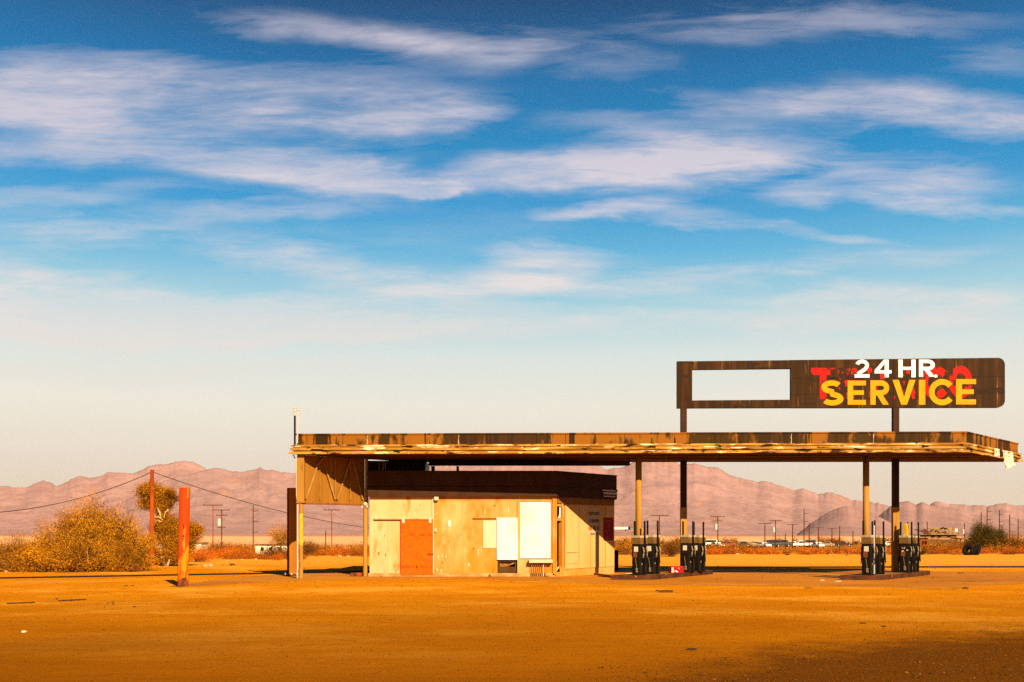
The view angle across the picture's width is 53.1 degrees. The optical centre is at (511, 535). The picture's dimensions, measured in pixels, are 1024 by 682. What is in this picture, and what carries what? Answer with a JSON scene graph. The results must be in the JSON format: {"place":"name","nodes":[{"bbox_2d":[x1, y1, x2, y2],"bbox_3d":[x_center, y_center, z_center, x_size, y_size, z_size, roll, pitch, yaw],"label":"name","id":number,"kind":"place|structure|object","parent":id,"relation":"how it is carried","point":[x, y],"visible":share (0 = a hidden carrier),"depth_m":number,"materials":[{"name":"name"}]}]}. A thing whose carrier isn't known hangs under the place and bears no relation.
{"place":"outdoors","nodes":[
{"label":"outdoors","id":0,"kind":"place"},
{"bbox_2d":[0,461,205,533],"bbox_3d":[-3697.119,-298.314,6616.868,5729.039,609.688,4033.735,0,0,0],"label":"hills","id":1,"kind":"structure","parent":0,"point":[41,493],"depth_m":7695.35,"materials":[{"name":"brown stone"}]},
{"bbox_2d":[103,467,369,533],"bbox_3d":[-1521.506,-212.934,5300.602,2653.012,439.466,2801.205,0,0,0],"label":"hills","id":2,"kind":"structure","parent":0,"point":[260,486],"depth_m":5660.36,"materials":[{"name":"brown stone"}]},
{"bbox_2d":[0,534,1023,681],"bbox_3d":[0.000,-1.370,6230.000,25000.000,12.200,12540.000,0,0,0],"label":"ground","id":3,"kind":"structure","parent":0,"point":[472,655],"depth_m":17.28,"materials":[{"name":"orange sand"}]},
{"bbox_2d":[0,531,18,571],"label":"scrub bush","id":4,"kind":"object","parent":3,"relation":"on","point":[5,564],"visible":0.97,"depth_m":43.11,"materials":[{"name":"brown plant"}]},
{"bbox_2d":[7,602,34,603],"bbox_3d":[-11.089,1.513,23.131,0.575,0.022,0.070,0,0,-37],"label":"flat bar","id":5,"kind":"object","parent":3,"relation":"on","point":[20,602],"visible":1,"depth_m":23.07,"materials":[{"name":"wood"}]},
{"bbox_2d":[0,523,51,571],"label":"scrub bush","id":6,"kind":"object","parent":3,"relation":"on","point":[5,560],"visible":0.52,"depth_m":43.70,"materials":[{"name":"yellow plant"}]},
{"bbox_2d":[58,599,86,600],"bbox_3d":[-10.369,1.513,24.164,0.070,0.022,0.664,0,0,39],"label":"flat bar","id":7,"kind":"object","parent":3,"relation":"on","point":[72,599],"visible":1,"depth_m":24.15,"materials":[{"name":"wood"}]},
{"bbox_2d":[5,484,165,572],"bbox_3d":[-18.521,-0.358,43.858,6.711,3.874,4.937,0,0,0],"label":"mesquite bush","id":8,"kind":"object","parent":3,"relation":"on","point":[97,541],"visible":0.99,"depth_m":43.79,"materials":[{"name":"yellow plant"}]},
{"bbox_2d":[149,470,154,566],"bbox_3d":[-17.927,-0.730,51.000,0.240,5.120,0.240,0,0,23],"label":"utility pole","id":9,"kind":"object","parent":3,"relation":"on","point":[152,502],"visible":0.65,"depth_m":50.91,"materials":[{"name":"brown wood"}]},
{"bbox_2d":[3,473,148,511],"bbox_3d":[-22.190,-2.065,46.501,0.033,2.276,12.412,0,0,43],"label":"power cable","id":10,"kind":"object","parent":9,"relation":"attached to","point":[75,499],"visible":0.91,"depth_m":48.02,"materials":[{"name":"black plastic"}]},
{"bbox_2d":[154,472,359,526],"bbox_3d":[-8.775,-1.654,62.998,0.033,3.099,30.188,0,0,37],"label":"power cable","id":11,"kind":"object","parent":9,"relation":"attached to","point":[250,503],"visible":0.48,"depth_m":55.56,"materials":[{"name":"black plastic"}]},
{"bbox_2d":[155,546,164,562],"bbox_3d":[-20.258,0.871,57.951,2.079,1.363,2.199,0,0,-44],"label":"scrub bush","id":12,"kind":"object","parent":3,"relation":"on","point":[158,556],"visible":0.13,"depth_m":57.86,"materials":[{"name":"brown plant"}]},
{"bbox_2d":[131,478,206,565],"bbox_3d":[-17.264,-0.671,51.583,4.093,4.568,2.533,0,0,0],"label":"mesquite tree","id":13,"kind":"object","parent":3,"relation":"on","point":[166,525],"visible":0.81,"depth_m":51.26,"materials":[{"name":"green plant"}]},
{"bbox_2d":[158,542,208,551],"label":"white trailer","id":14,"kind":"object","parent":3,"relation":"on","point":[202,544],"visible":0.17,"depth_m":130.42,"materials":[{"name":"paint"}]},
{"bbox_2d":[189,548,216,561],"bbox_3d":[-18.522,1.014,60.000,2.406,1.079,2.019,0,0,-27],"label":"scrub bush","id":15,"kind":"object","parent":3,"relation":"on","point":[198,558],"visible":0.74,"depth_m":59.91,"materials":[{"name":"orange plant"}]},
{"bbox_2d":[203,504,222,545],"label":"utility pole","id":16,"kind":"object","parent":3,"relation":"on","point":[212,523],"visible":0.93,"depth_m":149.95,"materials":[{"name":"brown wood"}]},
{"bbox_2d":[207,540,227,554],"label":"scrub bush","id":17,"kind":"object","parent":3,"relation":"on","point":[219,545],"visible":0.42,"depth_m":83.94,"materials":[{"name":"orange plant"}]},
{"bbox_2d":[216,509,226,544],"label":"utility pole","id":18,"kind":"object","parent":3,"relation":"on","point":[219,522],"visible":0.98,"depth_m":149.87,"materials":[{"name":"brown wood"}]},
{"bbox_2d":[253,505,257,549],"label":"utility pole","id":19,"kind":"object","parent":3,"relation":"on","point":[253,525],"visible":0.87,"depth_m":149.95,"materials":[{"name":"brown wood"}]},
{"bbox_2d":[256,542,286,557],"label":"scrub bush","id":20,"kind":"object","parent":3,"relation":"on","point":[272,549],"visible":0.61,"depth_m":67.86,"materials":[{"name":"brown plant"}]},
{"bbox_2d":[254,544,298,553],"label":"white house","id":21,"kind":"structure","parent":3,"relation":"on","point":[259,546],"depth_m":215.00,"materials":[{"name":"paint"}]},
{"bbox_2d":[275,542,286,556],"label":"scrub bush","id":22,"kind":"object","parent":3,"relation":"on","point":[285,551],"visible":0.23,"depth_m":68.86,"materials":[{"name":"brown plant"}]},
{"bbox_2d":[263,515,304,548],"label":"desert tree","id":23,"kind":"object","parent":3,"relation":"on","point":[278,536],"visible":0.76,"depth_m":149.53,"materials":[{"name":"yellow plant"}]},
{"bbox_2d":[298,537,324,555],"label":"scrub bush","id":24,"kind":"object","parent":3,"relation":"on","point":[307,549],"visible":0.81,"depth_m":79.93,"materials":[{"name":"brown plant"}]},
{"bbox_2d":[324,509,334,543],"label":"utility pole","id":25,"kind":"object","parent":3,"relation":"on","point":[331,525],"visible":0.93,"depth_m":159.94,"materials":[{"name":"brown wood"}]},
{"bbox_2d":[332,541,350,553],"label":"scrub bush","id":26,"kind":"object","parent":3,"relation":"on","point":[338,546],"visible":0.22,"depth_m":92.08,"materials":[{"name":"orange plant"}]},
{"bbox_2d":[0,533,1023,554],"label":"desert scrub","id":27,"kind":"object","parent":3,"relation":"on","point":[720,546],"visible":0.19,"depth_m":125.87,"materials":[{"name":"brown plant"}]},
{"bbox_2d":[186,579,923,587],"bbox_3d":[1.550,1.522,32.956,22.900,0.001,6.588,0,0,0],"label":"pavement edge","id":28,"kind":"object","parent":3,"relation":"on","point":[579,582],"visible":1,"depth_m":32.69,"materials":[{"name":"concrete"}]},
{"bbox_2d":[148,539,1023,563],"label":"dry brush","id":29,"kind":"object","parent":3,"relation":"on","point":[241,553],"visible":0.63,"depth_m":86.90,"materials":[{"name":"orange plant"}]},
{"bbox_2d":[614,538,631,554],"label":"scrub bush","id":30,"kind":"object","parent":3,"relation":"on","point":[627,550],"visible":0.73,"depth_m":85.84,"materials":[{"name":"orange plant"}]},
{"bbox_2d":[624,525,660,544],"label":"desert tree","id":31,"kind":"object","parent":3,"relation":"on","point":[642,534],"visible":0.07,"depth_m":119.79,"materials":[{"name":"brown plant"}]},
{"bbox_2d":[651,514,667,534],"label":"utility pole","id":32,"kind":"object","parent":3,"relation":"on","point":[659,520],"visible":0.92,"depth_m":169.89,"materials":[{"name":"brown wood"}]},
{"bbox_2d":[660,535,679,556],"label":"scrub bush","id":33,"kind":"object","parent":3,"relation":"on","point":[673,551],"visible":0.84,"depth_m":75.81,"materials":[{"name":"brown plant"}]},
{"bbox_2d":[705,540,716,544],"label":"junk car","id":34,"kind":"object","parent":3,"relation":"on","point":[709,541],"visible":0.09,"depth_m":289.10,"materials":[{"name":"beige metal"}]},
{"bbox_2d":[711,515,724,546],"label":"utility pole","id":35,"kind":"object","parent":3,"relation":"on","point":[715,526],"visible":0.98,"depth_m":179.91,"materials":[{"name":"brown wood"}]},
{"bbox_2d":[736,541,749,545],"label":"junk car","id":36,"kind":"object","parent":3,"relation":"on","point":[744,542],"visible":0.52,"depth_m":289.18,"materials":[{"name":"black"}]},
{"bbox_2d":[754,542,771,546],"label":"junk car","id":37,"kind":"object","parent":3,"relation":"on","point":[762,544],"visible":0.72,"depth_m":264.24,"materials":[{"name":"beige metal"}]},
{"bbox_2d":[759,523,771,545],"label":"utility pole","id":38,"kind":"object","parent":3,"relation":"on","point":[764,530],"visible":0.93,"depth_m":199.97,"materials":[{"name":"brown wood"}]},
{"bbox_2d":[766,540,781,546],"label":"junk car","id":39,"kind":"object","parent":3,"relation":"on","point":[778,543],"visible":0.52,"depth_m":279.19,"materials":[{"name":"black metal"}]},
{"bbox_2d":[769,520,781,548],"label":"utility pole","id":40,"kind":"object","parent":3,"relation":"on","point":[773,529],"visible":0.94,"depth_m":199.87,"materials":[{"name":"brown wood"}]},
{"bbox_2d":[777,540,791,546],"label":"junk car","id":41,"kind":"object","parent":3,"relation":"on","point":[788,544],"visible":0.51,"depth_m":284.15,"materials":[{"name":"metal"}]},
{"bbox_2d":[787,524,797,548],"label":"utility pole","id":42,"kind":"object","parent":3,"relation":"on","point":[792,533],"visible":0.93,"depth_m":229.90,"materials":[{"name":"brown wood"}]},
{"bbox_2d":[793,541,812,546],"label":"pickup truck","id":43,"kind":"object","parent":3,"relation":"on","point":[799,543],"visible":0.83,"depth_m":269.14,"materials":[{"name":"beige metal"}]},
{"bbox_2d":[804,509,807,549],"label":"utility pole","id":44,"kind":"object","parent":3,"relation":"on","point":[804,527],"visible":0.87,"depth_m":189.92,"materials":[{"name":"brown wood"}]},
{"bbox_2d":[802,540,816,545],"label":"junk car","id":45,"kind":"object","parent":3,"relation":"on","point":[807,541],"visible":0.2,"depth_m":289.12,"materials":[{"name":"brown"}]},
{"bbox_2d":[809,523,811,547],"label":"utility pole","id":46,"kind":"object","parent":3,"relation":"on","point":[809,534],"visible":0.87,"depth_m":259.88,"materials":[{"name":"brown wood"}]},
{"bbox_2d":[811,542,824,547],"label":"junk car","id":47,"kind":"object","parent":3,"relation":"on","point":[816,544],"visible":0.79,"depth_m":261.19,"materials":[{"name":"beige metal"}]},
{"bbox_2d":[813,527,823,546],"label":"utility pole","id":48,"kind":"object","parent":3,"relation":"on","point":[818,533],"visible":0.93,"depth_m":239.88,"materials":[{"name":"brown wood"}]},
{"bbox_2d":[820,542,834,546],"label":"junk car","id":49,"kind":"object","parent":3,"relation":"on","point":[828,543],"visible":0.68,"depth_m":284.08,"materials":[{"name":"brown"}]},
{"bbox_2d":[835,541,852,546],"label":"junk car","id":50,"kind":"object","parent":3,"relation":"on","point":[844,543],"visible":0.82,"depth_m":289.24,"materials":[{"name":"black metal"}]},
{"bbox_2d":[920,537,930,546],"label":"red shed","id":51,"kind":"structure","parent":3,"relation":"on","point":[924,540],"depth_m":150.00,"materials":[{"name":"metal"}]},
{"bbox_2d":[920,548,934,554],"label":"scrub bush","id":52,"kind":"object","parent":3,"relation":"on","point":[923,552],"visible":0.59,"depth_m":85.79,"materials":[{"name":"orange plant"}]},
{"bbox_2d":[913,527,958,547],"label":"ruined shed","id":53,"kind":"structure","parent":3,"relation":"on","point":[945,536],"depth_m":165.30,"materials":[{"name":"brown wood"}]},
{"bbox_2d":[954,533,969,545],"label":"scrub bush","id":54,"kind":"object","parent":3,"relation":"on","point":[963,542],"visible":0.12,"depth_m":150.05,"materials":[{"name":"orange plant"}]},
{"bbox_2d":[962,544,975,554],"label":"tractor tyre","id":55,"kind":"object","parent":3,"relation":"on","point":[966,548],"visible":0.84,"depth_m":83.82,"materials":[{"name":"rubber"}]},
{"bbox_2d":[974,545,980,554],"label":"tractor tyre","id":56,"kind":"object","parent":3,"relation":"on","point":[978,548],"visible":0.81,"depth_m":83.74,"materials":[{"name":"rubber"}]},
{"bbox_2d":[960,517,1004,548],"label":"bush","id":57,"kind":"object","parent":3,"relation":"on","point":[983,537],"visible":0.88,"depth_m":124.46,"materials":[{"name":"green plant"}]},
{"bbox_2d":[992,524,1009,546],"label":"pine tree","id":58,"kind":"object","parent":3,"relation":"on","point":[1002,532],"visible":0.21,"depth_m":125.59,"materials":[{"name":"green plant"}]},
{"bbox_2d":[995,531,1023,547],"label":"tamarisk tree","id":59,"kind":"object","parent":3,"relation":"on","point":[1011,538],"visible":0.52,"depth_m":121.73,"materials":[{"name":"brown plant"}]},
{"bbox_2d":[997,540,1023,549],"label":"scrub bush","id":60,"kind":"object","parent":3,"relation":"on","point":[1013,545],"visible":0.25,"depth_m":99.81,"materials":[{"name":"brown plant"}]},
{"bbox_2d":[0,566,1023,578],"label":"road","id":61,"kind":"structure","parent":0,"point":[618,568],"depth_m":43.79,"materials":[{"name":"asphalt"}]},
{"bbox_2d":[0,0,1023,505],"label":"sky","id":62,"kind":"structure","parent":0,"point":[220,219],"materials":[{"name":"blue"}]},
{"bbox_2d":[171,569,1023,587],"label":"forecourt pavement","id":63,"kind":"structure","parent":0,"point":[949,579],"depth_m":36.61,"materials":[{"name":"concrete"}]},
{"bbox_2d":[177,487,189,586],"bbox_3d":[-9.903,0.034,30.899,0.316,2.993,0.318,1,0,0],"label":"pipe post","id":64,"kind":"object","parent":63,"relation":"on","point":[183,536],"visible":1,"depth_m":30.77,"materials":[{"name":"metal"}]},
{"bbox_2d":[282,488,298,575],"bbox_3d":[-8.417,-0.150,39.150,0.620,3.360,0.500,0,0,0],"label":"steel casing","id":65,"kind":"object","parent":63,"relation":"on","point":[291,534],"visible":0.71,"depth_m":39.00,"materials":[{"name":"metal"}]},
{"bbox_2d":[367,461,617,576],"bbox_3d":[-0.677,-0.688,42.185,9.853,4.436,8.090,0,0,0],"label":"gas station","id":66,"kind":"object","parent":63,"relation":"on","point":[425,521],"visible":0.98,"depth_m":38.40,"materials":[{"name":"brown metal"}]},
{"bbox_2d":[401,518,432,574],"bbox_3d":[-3.557,0.394,38.312,1.219,2.131,0.065,0,0,0],"label":"door","id":67,"kind":"structure","parent":66,"relation":"in","point":[416,535],"depth_m":38.31,"materials":[{"name":"metal"}]},
{"bbox_2d":[519,500,551,558],"bbox_3d":[0.888,-0.222,38.370,1.245,2.211,0.050,0,0,0],"label":"window frame","id":68,"kind":"structure","parent":66,"relation":"in","point":[520,500],"depth_m":38.35,"materials":[{"name":"beige wood"}]},
{"bbox_2d":[594,573,610,577],"bbox_3d":[3.425,1.489,39.109,0.120,0.070,4.514,0,0,-7],"label":"loose board","id":69,"kind":"object","parent":63,"relation":"on","point":[604,575],"visible":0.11,"depth_m":38.49,"materials":[{"name":"brown wood"}]},
{"bbox_2d":[614,550,617,569],"bbox_3d":[4.641,1.080,45.500,0.180,0.900,0.180,0,0,0],"label":"bollard","id":70,"kind":"object","parent":63,"relation":"on","point":[615,559],"visible":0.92,"depth_m":45.43,"materials":[{"name":"black metal"}]},
{"bbox_2d":[289,431,1022,577],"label":"canopy","id":71,"kind":"object","parent":63,"relation":"on","point":[337,474],"visible":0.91,"depth_m":36.48,"materials":[{"name":"wood"}]},
{"bbox_2d":[293,407,298,444],"bbox_3d":[-7.673,-3.915,36.450,0.225,1.330,0.105,0,0,0],"label":"service mast","id":72,"kind":"object","parent":71,"relation":"attached to","point":[294,410],"visible":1,"depth_m":36.43,"materials":[{"name":"white metal"}]},
{"bbox_2d":[611,570,712,579],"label":"pump island","id":73,"kind":"structure","parent":63,"relation":"on","point":[664,574],"depth_m":36.35,"materials":[{"name":"concrete"}]},
{"bbox_2d":[631,521,647,574],"bbox_3d":[4.500,0.426,36.100,0.540,1.904,0.574,0,0,36],"label":"fuel pump","id":74,"kind":"object","parent":73,"relation":"on","point":[639,555],"visible":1,"depth_m":35.91,"materials":[{"name":"black paint"}]},
{"bbox_2d":[646,520,660,573],"bbox_3d":[5.060,0.412,36.850,0.548,1.932,0.583,0,0,35],"label":"fuel pump","id":75,"kind":"object","parent":73,"relation":"on","point":[653,556],"visible":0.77,"depth_m":36.64,"materials":[{"name":"black paint"}]},
{"bbox_2d":[669,566,683,572],"bbox_3d":[6.115,1.251,38.098,0.490,0.250,0.324,0,0,-8],"label":"red box","id":76,"kind":"object","parent":73,"relation":"on","point":[676,569],"visible":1,"depth_m":37.95,"materials":[{"name":"plastic"}]},
{"bbox_2d":[680,521,695,571],"bbox_3d":[6.660,0.412,38.750,0.548,1.932,0.583,0,0,35],"label":"fuel pump","id":77,"kind":"object","parent":73,"relation":"on","point":[688,552],"visible":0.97,"depth_m":38.55,"materials":[{"name":"black paint"}]},
{"bbox_2d":[694,522,706,571],"bbox_3d":[7.200,0.419,39.500,0.544,1.917,0.578,0,0,37],"label":"fuel pump","id":78,"kind":"object","parent":73,"relation":"on","point":[701,550],"visible":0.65,"depth_m":39.28,"materials":[{"name":"black paint"}]},
{"bbox_2d":[676,358,1004,571],"bbox_3d":[12.453,-2.598,39.076,12.223,8.256,0.243,0,0,4],"label":"service sign","id":79,"kind":"object","parent":63,"relation":"on","point":[894,385],"visible":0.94,"depth_m":38.87,"materials":[{"name":"brown metal"}]},
{"bbox_2d":[840,570,929,579],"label":"pump island","id":80,"kind":"structure","parent":63,"relation":"on","point":[887,575],"depth_m":35.98,"materials":[{"name":"concrete"}]},
{"bbox_2d":[860,520,877,574],"bbox_3d":[12.550,0.415,36.000,0.547,1.926,0.581,0,0,39],"label":"fuel pump","id":81,"kind":"object","parent":80,"relation":"on","point":[869,551],"visible":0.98,"depth_m":35.81,"materials":[{"name":"black paint"}]},
{"bbox_2d":[871,521,886,573],"bbox_3d":[13.150,0.426,36.800,0.541,1.904,0.575,0,0,39],"label":"fuel pump","id":82,"kind":"object","parent":80,"relation":"on","point":[881,558],"visible":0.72,"depth_m":36.58,"materials":[{"name":"black paint"}]},
{"bbox_2d":[898,522,914,572],"bbox_3d":[14.800,0.424,38.450,0.542,1.908,0.576,0,0,38],"label":"fuel pump","id":83,"kind":"object","parent":80,"relation":"on","point":[906,550],"visible":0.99,"depth_m":38.27,"materials":[{"name":"black paint"}]},
{"bbox_2d":[907,522,920,571],"bbox_3d":[15.350,0.426,39.200,0.540,1.904,0.574,0,0,38],"label":"fuel pump","id":84,"kind":"object","parent":80,"relation":"on","point":[917,549],"visible":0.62,"depth_m":38.99,"materials":[{"name":"black paint"}]},
{"bbox_2d":[614,527,629,530],"bbox_3d":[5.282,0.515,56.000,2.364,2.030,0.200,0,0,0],"label":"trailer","id":85,"kind":"object","parent":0,"point":[618,528],"visible":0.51,"depth_m":55.95,"materials":[{"name":"white metal"}]},
{"bbox_2d":[368,462,889,534],"bbox_3d":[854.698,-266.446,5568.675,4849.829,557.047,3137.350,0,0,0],"label":"hills","id":86,"kind":"structure","parent":0,"point":[744,506],"depth_m":6171.07,"materials":[{"name":"brown stone"}]},
{"bbox_2d":[799,506,890,534],"bbox_3d":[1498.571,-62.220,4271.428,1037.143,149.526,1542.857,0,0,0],"label":"hills","id":87,"kind":"structure","parent":0,"point":[847,520],"depth_m":4431.80,"materials":[{"name":"brown stone"}]},
{"bbox_2d":[878,501,1023,534],"bbox_3d":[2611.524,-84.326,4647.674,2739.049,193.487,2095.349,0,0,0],"label":"hills","id":88,"kind":"structure","parent":0,"point":[922,513],"depth_m":5001.96,"materials":[{"name":"brown stone"}]},
{"bbox_2d":[930,501,1023,521],"bbox_3d":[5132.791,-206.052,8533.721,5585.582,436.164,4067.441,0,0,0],"label":"hills","id":89,"kind":"structure","parent":0,"point":[1013,511],"depth_m":9573.68,"materials":[{"name":"brown stone"}]}
]}

